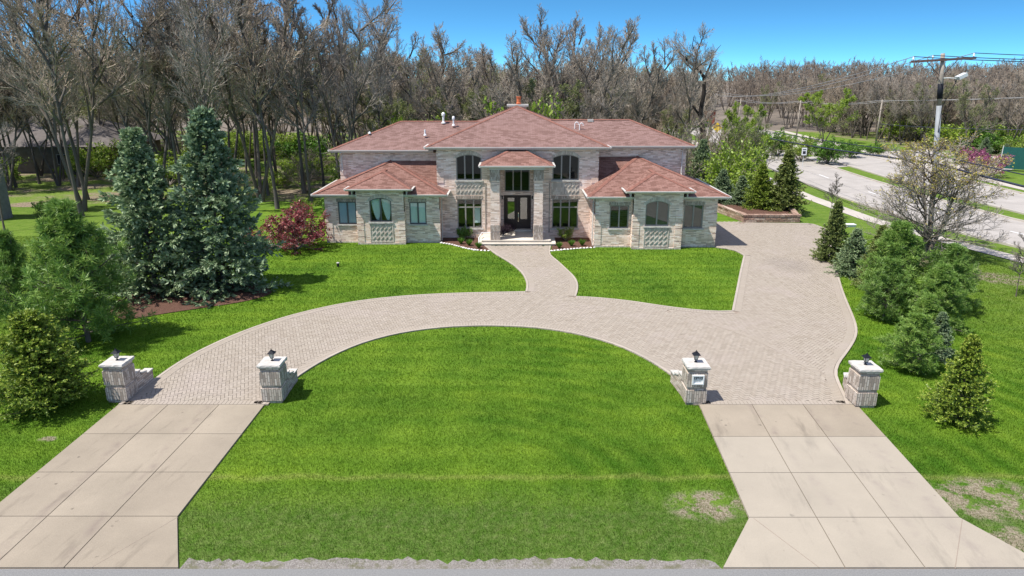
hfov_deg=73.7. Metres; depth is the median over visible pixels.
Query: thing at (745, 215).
stone planter
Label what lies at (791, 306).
driveway paving
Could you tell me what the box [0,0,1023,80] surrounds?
sky
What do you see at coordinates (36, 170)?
bare tree
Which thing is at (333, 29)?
bare tree
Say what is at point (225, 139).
understorey bush
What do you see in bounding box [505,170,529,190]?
window
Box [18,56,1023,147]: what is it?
woods
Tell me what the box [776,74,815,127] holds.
bare tree
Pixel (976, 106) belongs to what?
bare tree
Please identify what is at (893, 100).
power line
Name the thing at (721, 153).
understorey bush
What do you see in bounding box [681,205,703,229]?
window
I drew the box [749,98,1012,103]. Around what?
power line
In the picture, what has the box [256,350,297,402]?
gate pier
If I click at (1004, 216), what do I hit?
kerb
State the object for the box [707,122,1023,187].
phone cable
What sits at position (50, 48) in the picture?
bare tree
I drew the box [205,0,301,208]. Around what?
bare tree
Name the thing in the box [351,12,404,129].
bare tree
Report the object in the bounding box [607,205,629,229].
window
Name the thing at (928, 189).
kerb
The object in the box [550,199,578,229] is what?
window
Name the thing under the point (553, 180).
window
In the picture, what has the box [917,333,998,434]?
spruce tree
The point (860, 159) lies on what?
road
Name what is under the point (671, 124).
verge tree
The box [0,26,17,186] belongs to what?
bare tree
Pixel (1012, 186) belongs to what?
sidewalk
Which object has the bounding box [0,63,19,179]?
bare tree
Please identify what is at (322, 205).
leafy shrub
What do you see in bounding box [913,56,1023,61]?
power line
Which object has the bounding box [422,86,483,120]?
budding tree
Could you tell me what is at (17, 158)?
understorey bush
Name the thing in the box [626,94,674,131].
verge tree
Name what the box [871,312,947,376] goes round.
pine tree
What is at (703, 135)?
understorey bush
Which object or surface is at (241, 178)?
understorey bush
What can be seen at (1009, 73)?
bare tree
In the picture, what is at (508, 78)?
bare tree
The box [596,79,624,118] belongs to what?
bare tree
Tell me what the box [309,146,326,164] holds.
understorey bush
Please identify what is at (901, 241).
pine tree
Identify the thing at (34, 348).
spruce tree
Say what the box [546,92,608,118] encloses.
bare tree
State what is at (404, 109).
budding tree
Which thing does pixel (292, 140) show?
understorey bush
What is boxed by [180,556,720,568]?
gravel shoulder
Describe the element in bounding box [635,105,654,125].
bare tree
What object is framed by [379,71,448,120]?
bare tree
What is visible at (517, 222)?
door
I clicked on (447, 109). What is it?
bare tree
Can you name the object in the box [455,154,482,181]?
window
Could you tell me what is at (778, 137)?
roadside bush
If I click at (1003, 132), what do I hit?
understorey bush
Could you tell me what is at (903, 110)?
bare tree
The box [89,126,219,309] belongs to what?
spruce tree
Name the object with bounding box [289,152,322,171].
understorey bush
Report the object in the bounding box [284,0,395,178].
bare tree
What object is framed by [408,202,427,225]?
window
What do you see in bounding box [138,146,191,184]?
understorey bush
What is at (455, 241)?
mulch bed
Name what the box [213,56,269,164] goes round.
bare tree
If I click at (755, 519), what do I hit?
apron joint
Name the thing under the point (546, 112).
leafy shrub
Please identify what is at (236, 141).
bare tree
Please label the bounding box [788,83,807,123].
bare tree
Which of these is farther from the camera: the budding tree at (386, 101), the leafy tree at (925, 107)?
the leafy tree at (925, 107)
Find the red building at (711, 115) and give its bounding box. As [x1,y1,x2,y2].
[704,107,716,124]
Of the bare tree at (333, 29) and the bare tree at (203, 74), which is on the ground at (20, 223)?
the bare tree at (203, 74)
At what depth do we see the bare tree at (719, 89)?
95.39 m
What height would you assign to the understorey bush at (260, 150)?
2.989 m
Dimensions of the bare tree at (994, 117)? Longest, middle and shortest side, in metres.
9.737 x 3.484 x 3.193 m
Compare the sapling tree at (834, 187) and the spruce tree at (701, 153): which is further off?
the spruce tree at (701, 153)
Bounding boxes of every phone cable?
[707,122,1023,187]
[714,119,1023,174]
[881,124,1017,129]
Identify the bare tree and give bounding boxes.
[0,0,109,199]
[0,0,153,210]
[0,8,106,186]
[0,18,40,183]
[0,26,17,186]
[0,46,49,190]
[0,56,80,185]
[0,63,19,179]
[0,108,19,229]
[1,57,80,175]
[2,0,89,216]
[36,0,194,197]
[39,48,83,179]
[74,0,181,180]
[94,29,138,140]
[95,54,153,126]
[97,47,195,173]
[113,0,272,127]
[116,50,137,127]
[121,0,193,176]
[129,0,193,187]
[150,0,274,182]
[152,0,250,176]
[154,1,197,172]
[178,0,332,201]
[191,3,251,162]
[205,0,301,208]
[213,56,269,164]
[217,29,259,186]
[235,1,281,195]
[237,0,274,177]
[248,22,289,185]
[259,0,324,193]
[265,0,325,203]
[266,44,319,139]
[275,9,339,187]
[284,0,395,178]
[290,43,349,148]
[304,0,364,144]
[319,40,405,140]
[321,0,411,137]
[340,70,395,136]
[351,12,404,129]
[363,21,466,120]
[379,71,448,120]
[396,23,482,120]
[429,68,475,112]
[432,82,466,120]
[445,46,534,120]
[452,46,537,110]
[466,46,552,112]
[468,83,567,120]
[469,21,594,118]
[481,67,535,102]
[514,3,643,118]
[528,67,572,99]
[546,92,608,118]
[564,49,653,116]
[566,26,680,121]
[568,54,634,93]
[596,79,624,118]
[621,69,665,126]
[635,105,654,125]
[636,60,720,137]
[646,64,666,126]
[647,76,675,124]
[655,70,717,134]
[661,65,724,135]
[666,23,727,141]
[668,76,701,132]
[673,35,720,138]
[774,77,808,128]
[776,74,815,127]
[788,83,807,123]
[801,79,841,130]
[810,74,829,116]
[818,83,838,132]
[826,75,872,133]
[833,87,866,130]
[840,78,893,129]
[843,80,872,134]
[844,84,873,137]
[849,77,867,136]
[864,76,883,139]
[864,76,918,142]
[867,71,909,136]
[876,78,923,139]
[888,83,921,144]
[892,74,928,120]
[905,87,956,142]
[907,74,969,124]
[911,77,944,145]
[932,69,976,127]
[946,75,1009,129]
[954,82,1003,145]
[967,87,1003,125]
[970,76,1005,124]
[985,85,1010,127]
[987,85,1023,131]
[990,81,1023,136]
[992,72,1023,123]
[994,79,1023,141]
[1010,69,1023,135]
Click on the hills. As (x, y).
(776, 120)
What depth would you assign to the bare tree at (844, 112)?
135.43 m
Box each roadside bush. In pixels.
[764,127,797,155]
[780,133,821,160]
[810,135,851,163]
[836,139,865,157]
[862,141,888,154]
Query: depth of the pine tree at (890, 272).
29.84 m
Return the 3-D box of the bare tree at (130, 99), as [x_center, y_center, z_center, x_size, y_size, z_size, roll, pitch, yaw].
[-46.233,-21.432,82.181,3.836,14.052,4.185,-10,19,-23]
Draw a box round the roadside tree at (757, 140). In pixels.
[721,116,772,162]
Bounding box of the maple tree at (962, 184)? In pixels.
[849,130,1020,257]
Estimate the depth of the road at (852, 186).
65.18 m
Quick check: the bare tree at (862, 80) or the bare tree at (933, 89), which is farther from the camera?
the bare tree at (862, 80)
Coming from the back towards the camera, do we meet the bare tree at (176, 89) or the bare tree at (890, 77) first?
the bare tree at (890, 77)
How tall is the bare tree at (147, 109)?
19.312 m
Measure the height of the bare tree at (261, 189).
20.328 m
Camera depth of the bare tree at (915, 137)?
113.43 m
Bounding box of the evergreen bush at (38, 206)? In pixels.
[30,196,54,215]
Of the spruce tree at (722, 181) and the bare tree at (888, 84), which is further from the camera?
the bare tree at (888, 84)
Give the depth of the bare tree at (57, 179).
66.95 m
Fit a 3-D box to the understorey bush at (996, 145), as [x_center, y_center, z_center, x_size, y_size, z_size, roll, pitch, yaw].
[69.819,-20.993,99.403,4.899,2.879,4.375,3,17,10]
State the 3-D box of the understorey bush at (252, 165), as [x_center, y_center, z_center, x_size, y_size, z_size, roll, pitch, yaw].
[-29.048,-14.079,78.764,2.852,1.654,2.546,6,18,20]
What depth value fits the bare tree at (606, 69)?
99.78 m
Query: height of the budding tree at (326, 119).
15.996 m
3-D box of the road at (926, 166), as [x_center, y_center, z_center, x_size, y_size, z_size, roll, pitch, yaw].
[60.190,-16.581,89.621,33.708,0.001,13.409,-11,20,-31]
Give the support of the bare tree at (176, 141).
on the woodland ground at (28, 190)
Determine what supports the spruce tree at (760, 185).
on the stone planter
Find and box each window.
[56,154,70,164]
[337,202,356,225]
[369,198,393,223]
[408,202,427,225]
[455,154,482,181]
[456,199,483,229]
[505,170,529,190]
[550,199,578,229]
[551,154,579,181]
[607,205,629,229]
[643,201,669,227]
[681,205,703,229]
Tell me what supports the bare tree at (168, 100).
on the woodland ground at (28, 190)
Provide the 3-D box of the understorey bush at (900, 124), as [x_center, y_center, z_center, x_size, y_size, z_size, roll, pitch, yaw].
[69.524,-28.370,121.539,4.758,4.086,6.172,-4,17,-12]
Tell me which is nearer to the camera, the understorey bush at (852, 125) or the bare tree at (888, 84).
the bare tree at (888, 84)
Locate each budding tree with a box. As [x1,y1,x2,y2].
[0,105,21,129]
[47,54,118,118]
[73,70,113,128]
[106,36,147,126]
[157,43,227,126]
[176,40,223,122]
[296,36,367,154]
[354,94,398,131]
[362,48,431,118]
[364,88,416,128]
[366,98,415,129]
[372,98,427,122]
[395,68,433,115]
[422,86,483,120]
[446,84,502,120]
[465,62,503,106]
[523,78,584,118]
[565,85,619,118]
[591,81,635,119]
[641,55,705,92]
[752,81,783,122]
[794,73,830,119]
[904,80,953,145]
[950,78,1006,147]
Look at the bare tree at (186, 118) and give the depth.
66.58 m
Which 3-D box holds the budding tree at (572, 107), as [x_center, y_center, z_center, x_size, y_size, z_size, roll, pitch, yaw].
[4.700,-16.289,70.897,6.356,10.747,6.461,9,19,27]
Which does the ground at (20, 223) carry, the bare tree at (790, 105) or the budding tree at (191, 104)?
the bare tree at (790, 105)
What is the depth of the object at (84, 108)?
80.39 m
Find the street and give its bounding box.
[0,569,1023,575]
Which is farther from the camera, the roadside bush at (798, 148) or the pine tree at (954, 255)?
the roadside bush at (798, 148)
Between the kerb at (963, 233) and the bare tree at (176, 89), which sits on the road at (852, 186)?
the kerb at (963, 233)
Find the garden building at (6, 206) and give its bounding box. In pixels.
[0,163,12,220]
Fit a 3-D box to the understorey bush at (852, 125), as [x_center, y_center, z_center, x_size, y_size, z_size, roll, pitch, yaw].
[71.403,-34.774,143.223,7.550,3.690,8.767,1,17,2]
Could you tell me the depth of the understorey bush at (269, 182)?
64.59 m
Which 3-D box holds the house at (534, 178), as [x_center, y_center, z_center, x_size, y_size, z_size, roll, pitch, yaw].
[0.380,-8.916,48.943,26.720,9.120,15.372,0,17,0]
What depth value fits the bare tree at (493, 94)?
63.21 m
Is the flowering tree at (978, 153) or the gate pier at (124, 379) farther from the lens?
the flowering tree at (978, 153)
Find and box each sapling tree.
[823,174,842,217]
[1009,232,1023,295]
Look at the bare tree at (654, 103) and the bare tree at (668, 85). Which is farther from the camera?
the bare tree at (668, 85)
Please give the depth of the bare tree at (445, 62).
67.75 m
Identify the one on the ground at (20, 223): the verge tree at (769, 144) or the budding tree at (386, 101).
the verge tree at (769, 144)
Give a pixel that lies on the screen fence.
(1018, 156)
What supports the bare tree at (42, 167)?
on the woodland ground at (28, 190)
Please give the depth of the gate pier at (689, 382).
22.46 m
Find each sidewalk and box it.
[665,128,1023,262]
[776,130,1023,189]
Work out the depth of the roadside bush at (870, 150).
96.20 m
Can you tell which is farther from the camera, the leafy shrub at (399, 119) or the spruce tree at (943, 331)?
the leafy shrub at (399, 119)
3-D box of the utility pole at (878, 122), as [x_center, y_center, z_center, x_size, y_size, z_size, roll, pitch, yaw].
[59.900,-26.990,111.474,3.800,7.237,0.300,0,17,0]
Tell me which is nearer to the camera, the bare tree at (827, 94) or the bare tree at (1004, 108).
the bare tree at (1004, 108)
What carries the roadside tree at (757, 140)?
on the ground at (20, 223)
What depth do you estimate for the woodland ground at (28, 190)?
67.67 m
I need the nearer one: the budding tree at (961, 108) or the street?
the street
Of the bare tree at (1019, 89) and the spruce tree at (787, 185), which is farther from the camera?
the bare tree at (1019, 89)
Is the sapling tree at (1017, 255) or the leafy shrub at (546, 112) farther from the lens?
the leafy shrub at (546, 112)
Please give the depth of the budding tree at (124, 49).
87.81 m
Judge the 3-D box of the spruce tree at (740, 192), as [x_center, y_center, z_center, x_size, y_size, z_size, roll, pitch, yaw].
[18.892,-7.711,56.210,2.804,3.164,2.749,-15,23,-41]
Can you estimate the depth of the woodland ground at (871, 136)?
123.33 m
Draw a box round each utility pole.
[735,99,746,120]
[791,101,807,138]
[875,100,882,144]
[910,53,975,243]
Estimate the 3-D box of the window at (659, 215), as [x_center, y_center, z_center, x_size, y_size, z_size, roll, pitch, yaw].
[9.100,-4.619,42.792,1.680,1.710,0.231,0,17,0]
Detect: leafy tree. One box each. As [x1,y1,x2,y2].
[710,116,761,161]
[721,102,767,142]
[798,87,860,142]
[873,91,905,140]
[889,85,949,137]
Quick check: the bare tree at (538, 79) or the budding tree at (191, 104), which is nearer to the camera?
the budding tree at (191, 104)
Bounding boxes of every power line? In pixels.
[701,57,911,96]
[713,55,932,96]
[718,53,973,95]
[738,97,1021,103]
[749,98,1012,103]
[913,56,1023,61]
[933,55,1023,59]
[978,53,1019,54]
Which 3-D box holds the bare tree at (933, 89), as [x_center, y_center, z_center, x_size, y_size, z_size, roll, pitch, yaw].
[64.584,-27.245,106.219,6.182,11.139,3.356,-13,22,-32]
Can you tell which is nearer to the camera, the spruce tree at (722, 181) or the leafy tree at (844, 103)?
the spruce tree at (722, 181)
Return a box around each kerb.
[119,223,857,404]
[690,133,1023,249]
[712,127,1023,221]
[721,126,1023,214]
[765,129,1023,193]
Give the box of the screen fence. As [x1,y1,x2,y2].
[1001,145,1023,169]
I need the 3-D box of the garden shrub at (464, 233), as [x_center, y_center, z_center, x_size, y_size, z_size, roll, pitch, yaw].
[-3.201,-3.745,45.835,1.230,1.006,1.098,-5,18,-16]
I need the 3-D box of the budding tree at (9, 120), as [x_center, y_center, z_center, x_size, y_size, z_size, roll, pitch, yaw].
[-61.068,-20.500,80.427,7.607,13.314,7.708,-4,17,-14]
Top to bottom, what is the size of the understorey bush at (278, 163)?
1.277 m
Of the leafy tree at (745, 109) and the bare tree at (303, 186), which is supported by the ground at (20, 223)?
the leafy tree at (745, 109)
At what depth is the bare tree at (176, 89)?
56.15 m
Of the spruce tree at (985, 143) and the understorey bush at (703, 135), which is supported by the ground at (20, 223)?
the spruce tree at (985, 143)
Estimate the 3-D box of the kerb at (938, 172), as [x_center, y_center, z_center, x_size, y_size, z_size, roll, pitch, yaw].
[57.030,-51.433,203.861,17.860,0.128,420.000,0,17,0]
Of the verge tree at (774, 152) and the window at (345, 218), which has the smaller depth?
the window at (345, 218)
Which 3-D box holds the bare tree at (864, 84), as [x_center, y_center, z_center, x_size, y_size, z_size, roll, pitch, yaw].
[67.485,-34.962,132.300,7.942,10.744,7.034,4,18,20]
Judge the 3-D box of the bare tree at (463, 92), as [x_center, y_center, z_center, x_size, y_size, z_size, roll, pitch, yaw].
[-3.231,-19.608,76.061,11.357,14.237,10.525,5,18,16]
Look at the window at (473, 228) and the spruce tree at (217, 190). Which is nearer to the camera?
the spruce tree at (217, 190)
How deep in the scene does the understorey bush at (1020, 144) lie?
95.88 m
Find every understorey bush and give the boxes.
[0,156,28,177]
[3,160,22,182]
[52,166,66,176]
[67,138,118,177]
[68,147,91,171]
[71,155,96,175]
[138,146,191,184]
[159,126,220,153]
[202,137,234,157]
[203,136,253,158]
[223,128,269,154]
[225,168,254,185]
[238,127,276,156]
[247,159,273,171]
[248,138,290,159]
[250,174,274,190]
[259,132,308,158]
[263,165,296,187]
[274,130,329,160]
[276,158,288,167]
[279,153,330,177]
[279,160,330,191]
[282,144,330,169]
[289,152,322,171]
[309,110,431,173]
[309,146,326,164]
[327,166,339,181]
[661,118,732,178]
[674,114,726,163]
[705,123,750,161]
[715,136,770,189]
[820,122,834,131]
[827,117,858,134]
[834,116,873,130]
[877,117,926,140]
[884,119,913,139]
[886,126,925,141]
[910,123,970,147]
[919,116,953,139]
[965,125,997,145]
[971,134,1008,153]
[975,120,1011,131]
[976,130,1019,151]
[988,120,1023,135]
[991,124,1023,145]
[1000,136,1023,147]
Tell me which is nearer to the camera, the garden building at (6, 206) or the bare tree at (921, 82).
the garden building at (6, 206)
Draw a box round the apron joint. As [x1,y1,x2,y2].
[93,518,962,568]
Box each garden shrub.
[456,225,473,239]
[556,226,573,240]
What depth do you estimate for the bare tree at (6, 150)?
47.65 m
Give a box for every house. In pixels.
[0,116,163,172]
[310,96,731,248]
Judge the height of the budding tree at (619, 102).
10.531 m
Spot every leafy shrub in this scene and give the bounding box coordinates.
[289,195,318,214]
[320,197,324,213]
[387,108,447,125]
[483,92,563,118]
[700,147,764,195]
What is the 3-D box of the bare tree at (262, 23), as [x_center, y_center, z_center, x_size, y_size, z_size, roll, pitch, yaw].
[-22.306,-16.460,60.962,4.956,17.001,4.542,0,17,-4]
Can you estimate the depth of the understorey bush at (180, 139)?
97.22 m
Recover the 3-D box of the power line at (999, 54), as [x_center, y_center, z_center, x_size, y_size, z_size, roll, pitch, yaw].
[27.028,-6.096,15.883,0.040,1.042,49.943,0,17,0]
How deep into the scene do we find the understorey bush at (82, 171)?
76.32 m
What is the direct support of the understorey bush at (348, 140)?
on the woodland ground at (28, 190)
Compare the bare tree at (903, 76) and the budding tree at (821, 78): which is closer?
the bare tree at (903, 76)
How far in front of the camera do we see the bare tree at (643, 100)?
72.71 m
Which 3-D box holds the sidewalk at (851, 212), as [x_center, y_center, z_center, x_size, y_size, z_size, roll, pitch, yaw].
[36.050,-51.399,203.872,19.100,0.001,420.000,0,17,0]
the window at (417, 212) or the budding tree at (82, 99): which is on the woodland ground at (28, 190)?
the budding tree at (82, 99)
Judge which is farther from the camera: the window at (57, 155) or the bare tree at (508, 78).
the bare tree at (508, 78)
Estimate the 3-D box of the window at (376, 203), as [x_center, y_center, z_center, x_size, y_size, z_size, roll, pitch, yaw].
[-8.485,-5.012,44.144,1.610,1.667,0.346,0,17,0]
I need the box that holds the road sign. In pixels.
[801,148,806,166]
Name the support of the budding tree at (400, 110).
on the woodland ground at (28, 190)
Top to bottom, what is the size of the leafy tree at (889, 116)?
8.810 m
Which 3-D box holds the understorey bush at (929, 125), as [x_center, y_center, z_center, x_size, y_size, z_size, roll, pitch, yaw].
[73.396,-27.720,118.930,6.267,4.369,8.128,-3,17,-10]
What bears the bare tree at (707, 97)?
on the woodland ground at (28, 190)
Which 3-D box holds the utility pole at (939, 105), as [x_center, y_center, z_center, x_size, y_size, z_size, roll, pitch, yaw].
[25.066,-7.940,41.174,3.916,11.818,0.720,0,17,0]
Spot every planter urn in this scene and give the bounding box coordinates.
[500,226,509,235]
[501,223,515,233]
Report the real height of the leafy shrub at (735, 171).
4.786 m
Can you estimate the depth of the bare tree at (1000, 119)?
109.70 m
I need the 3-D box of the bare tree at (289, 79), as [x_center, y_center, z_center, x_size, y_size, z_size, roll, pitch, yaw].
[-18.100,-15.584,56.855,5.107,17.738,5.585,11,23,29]
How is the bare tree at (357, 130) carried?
on the woodland ground at (28, 190)
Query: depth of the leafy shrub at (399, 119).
63.93 m
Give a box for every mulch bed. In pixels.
[109,285,271,318]
[441,238,488,249]
[552,238,592,249]
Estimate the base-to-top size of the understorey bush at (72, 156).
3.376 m
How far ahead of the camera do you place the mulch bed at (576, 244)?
44.67 m
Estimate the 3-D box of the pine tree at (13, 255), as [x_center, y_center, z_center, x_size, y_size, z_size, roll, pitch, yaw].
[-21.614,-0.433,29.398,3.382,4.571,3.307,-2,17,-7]
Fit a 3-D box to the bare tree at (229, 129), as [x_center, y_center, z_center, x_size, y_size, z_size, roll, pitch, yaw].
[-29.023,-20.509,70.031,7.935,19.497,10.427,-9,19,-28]
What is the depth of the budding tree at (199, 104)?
95.24 m
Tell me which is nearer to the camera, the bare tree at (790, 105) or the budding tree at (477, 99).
the budding tree at (477, 99)
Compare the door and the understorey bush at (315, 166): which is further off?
the understorey bush at (315, 166)
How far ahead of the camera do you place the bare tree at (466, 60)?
85.60 m
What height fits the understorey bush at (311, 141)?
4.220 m
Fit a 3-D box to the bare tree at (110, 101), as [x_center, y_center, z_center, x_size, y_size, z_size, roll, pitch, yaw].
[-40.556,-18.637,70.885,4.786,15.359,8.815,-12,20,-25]
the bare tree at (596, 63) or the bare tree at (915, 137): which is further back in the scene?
the bare tree at (915, 137)
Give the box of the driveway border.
[123,223,853,404]
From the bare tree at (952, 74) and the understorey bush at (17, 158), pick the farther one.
the bare tree at (952, 74)
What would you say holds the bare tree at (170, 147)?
on the woodland ground at (28, 190)
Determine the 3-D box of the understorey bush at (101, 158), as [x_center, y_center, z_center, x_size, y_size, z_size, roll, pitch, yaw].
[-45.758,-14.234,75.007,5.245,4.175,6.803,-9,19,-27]
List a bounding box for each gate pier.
[98,348,153,402]
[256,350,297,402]
[670,350,710,404]
[842,352,883,407]
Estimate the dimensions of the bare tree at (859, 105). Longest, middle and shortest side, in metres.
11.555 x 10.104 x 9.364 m
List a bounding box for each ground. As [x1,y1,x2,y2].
[0,127,1023,568]
[6,130,692,206]
[809,132,1000,155]
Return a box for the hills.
[142,80,1012,132]
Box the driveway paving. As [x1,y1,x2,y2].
[136,221,846,402]
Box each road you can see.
[685,126,1023,246]
[758,130,1023,211]
[795,149,952,168]
[891,156,1011,176]
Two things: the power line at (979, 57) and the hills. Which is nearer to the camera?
the power line at (979, 57)
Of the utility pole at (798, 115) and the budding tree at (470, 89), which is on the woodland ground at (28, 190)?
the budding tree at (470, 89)
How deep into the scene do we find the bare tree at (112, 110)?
92.53 m
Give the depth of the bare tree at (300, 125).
107.40 m
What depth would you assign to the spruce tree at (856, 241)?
37.07 m
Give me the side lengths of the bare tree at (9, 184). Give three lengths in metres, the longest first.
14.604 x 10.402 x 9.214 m
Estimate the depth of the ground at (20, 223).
21.03 m
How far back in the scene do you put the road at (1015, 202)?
66.96 m
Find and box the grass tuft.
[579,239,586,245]
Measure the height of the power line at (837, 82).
3.526 m
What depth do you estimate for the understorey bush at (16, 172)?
68.98 m
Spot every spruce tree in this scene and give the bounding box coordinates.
[0,307,104,424]
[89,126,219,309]
[146,105,293,308]
[685,139,711,181]
[713,169,734,204]
[727,175,750,205]
[742,163,781,210]
[763,148,811,216]
[809,200,851,264]
[823,228,869,278]
[850,224,887,289]
[916,311,956,364]
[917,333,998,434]
[950,139,971,163]
[976,137,993,159]
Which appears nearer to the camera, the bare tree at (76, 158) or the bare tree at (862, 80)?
the bare tree at (76, 158)
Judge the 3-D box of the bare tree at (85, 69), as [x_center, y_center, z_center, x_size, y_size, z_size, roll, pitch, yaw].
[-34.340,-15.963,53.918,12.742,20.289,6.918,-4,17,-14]
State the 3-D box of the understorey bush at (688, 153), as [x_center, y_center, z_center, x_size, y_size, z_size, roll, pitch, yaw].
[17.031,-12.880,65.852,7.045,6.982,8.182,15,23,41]
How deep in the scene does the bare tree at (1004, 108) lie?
99.63 m
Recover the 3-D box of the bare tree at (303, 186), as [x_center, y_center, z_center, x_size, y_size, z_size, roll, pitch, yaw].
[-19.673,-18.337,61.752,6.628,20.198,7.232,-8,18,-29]
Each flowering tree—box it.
[959,146,988,167]
[980,152,1013,176]
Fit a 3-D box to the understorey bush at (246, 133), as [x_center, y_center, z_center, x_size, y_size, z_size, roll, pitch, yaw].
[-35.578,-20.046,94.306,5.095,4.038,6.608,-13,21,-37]
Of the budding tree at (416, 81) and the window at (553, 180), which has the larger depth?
the budding tree at (416, 81)
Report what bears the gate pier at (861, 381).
on the ground at (20, 223)
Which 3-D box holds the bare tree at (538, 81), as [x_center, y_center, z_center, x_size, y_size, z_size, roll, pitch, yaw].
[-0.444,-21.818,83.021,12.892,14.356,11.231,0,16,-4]
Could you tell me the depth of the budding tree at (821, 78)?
155.98 m
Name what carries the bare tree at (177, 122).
on the woodland ground at (28, 190)
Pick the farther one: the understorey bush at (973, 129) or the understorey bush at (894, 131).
the understorey bush at (894, 131)
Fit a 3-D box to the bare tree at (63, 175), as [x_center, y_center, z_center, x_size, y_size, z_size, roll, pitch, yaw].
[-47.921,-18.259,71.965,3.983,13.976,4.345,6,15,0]
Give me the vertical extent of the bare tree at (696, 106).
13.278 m
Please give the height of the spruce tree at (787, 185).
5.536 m
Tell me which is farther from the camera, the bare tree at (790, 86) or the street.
the bare tree at (790, 86)
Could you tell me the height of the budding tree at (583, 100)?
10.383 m
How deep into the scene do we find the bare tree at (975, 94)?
106.05 m
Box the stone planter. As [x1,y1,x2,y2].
[717,202,801,222]
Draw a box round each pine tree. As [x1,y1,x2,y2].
[0,227,50,323]
[7,196,159,352]
[855,220,941,302]
[857,257,915,323]
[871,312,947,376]
[894,292,958,357]
[903,261,973,334]
[916,241,984,312]
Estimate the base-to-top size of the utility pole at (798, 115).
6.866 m
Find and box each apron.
[0,404,263,568]
[699,404,1023,568]
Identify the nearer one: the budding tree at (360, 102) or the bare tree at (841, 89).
the budding tree at (360, 102)
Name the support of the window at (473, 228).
in the house at (534, 178)
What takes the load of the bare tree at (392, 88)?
on the woodland ground at (28, 190)
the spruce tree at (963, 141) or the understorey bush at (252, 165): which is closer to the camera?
the understorey bush at (252, 165)
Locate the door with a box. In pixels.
[504,195,530,228]
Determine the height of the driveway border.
0.047 m
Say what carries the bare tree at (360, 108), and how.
on the woodland ground at (28, 190)
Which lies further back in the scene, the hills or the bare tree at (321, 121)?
the hills
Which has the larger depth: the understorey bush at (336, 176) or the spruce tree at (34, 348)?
the understorey bush at (336, 176)
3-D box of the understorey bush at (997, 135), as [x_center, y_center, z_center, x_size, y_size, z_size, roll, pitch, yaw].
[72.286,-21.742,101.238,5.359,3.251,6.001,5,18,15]
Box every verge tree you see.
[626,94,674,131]
[659,105,692,141]
[742,133,774,178]
[760,135,781,166]
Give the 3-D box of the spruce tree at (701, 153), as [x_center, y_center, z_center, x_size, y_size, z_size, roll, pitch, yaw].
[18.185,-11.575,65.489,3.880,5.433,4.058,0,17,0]
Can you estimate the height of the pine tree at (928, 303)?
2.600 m
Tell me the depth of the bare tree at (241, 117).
64.85 m
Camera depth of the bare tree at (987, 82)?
123.82 m
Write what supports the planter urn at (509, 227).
on the house at (534, 178)
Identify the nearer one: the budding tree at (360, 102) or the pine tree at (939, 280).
the pine tree at (939, 280)
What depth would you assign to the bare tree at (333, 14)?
67.78 m
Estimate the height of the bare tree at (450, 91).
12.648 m
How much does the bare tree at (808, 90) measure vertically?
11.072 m
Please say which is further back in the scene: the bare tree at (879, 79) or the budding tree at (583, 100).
the bare tree at (879, 79)
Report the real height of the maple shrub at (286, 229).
3.553 m
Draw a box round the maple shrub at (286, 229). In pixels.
[232,199,331,255]
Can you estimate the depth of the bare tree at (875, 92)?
114.98 m
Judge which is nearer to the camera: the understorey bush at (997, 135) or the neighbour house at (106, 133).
the neighbour house at (106, 133)
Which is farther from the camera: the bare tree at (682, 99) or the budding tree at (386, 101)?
the bare tree at (682, 99)
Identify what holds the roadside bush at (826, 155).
on the ground at (20, 223)
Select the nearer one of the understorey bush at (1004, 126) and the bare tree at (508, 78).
the bare tree at (508, 78)
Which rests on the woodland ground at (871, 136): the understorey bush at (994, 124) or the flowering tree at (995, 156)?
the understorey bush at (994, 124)
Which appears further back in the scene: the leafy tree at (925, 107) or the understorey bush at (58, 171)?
the leafy tree at (925, 107)
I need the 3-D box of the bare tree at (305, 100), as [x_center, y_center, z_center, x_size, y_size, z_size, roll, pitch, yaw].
[-18.724,-17.426,64.256,5.798,16.889,5.302,12,19,34]
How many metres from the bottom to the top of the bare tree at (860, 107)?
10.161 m
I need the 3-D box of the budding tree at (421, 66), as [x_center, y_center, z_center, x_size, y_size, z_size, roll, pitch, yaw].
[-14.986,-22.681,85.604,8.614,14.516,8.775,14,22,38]
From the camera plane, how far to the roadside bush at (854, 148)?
93.64 m
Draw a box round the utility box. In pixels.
[845,223,855,226]

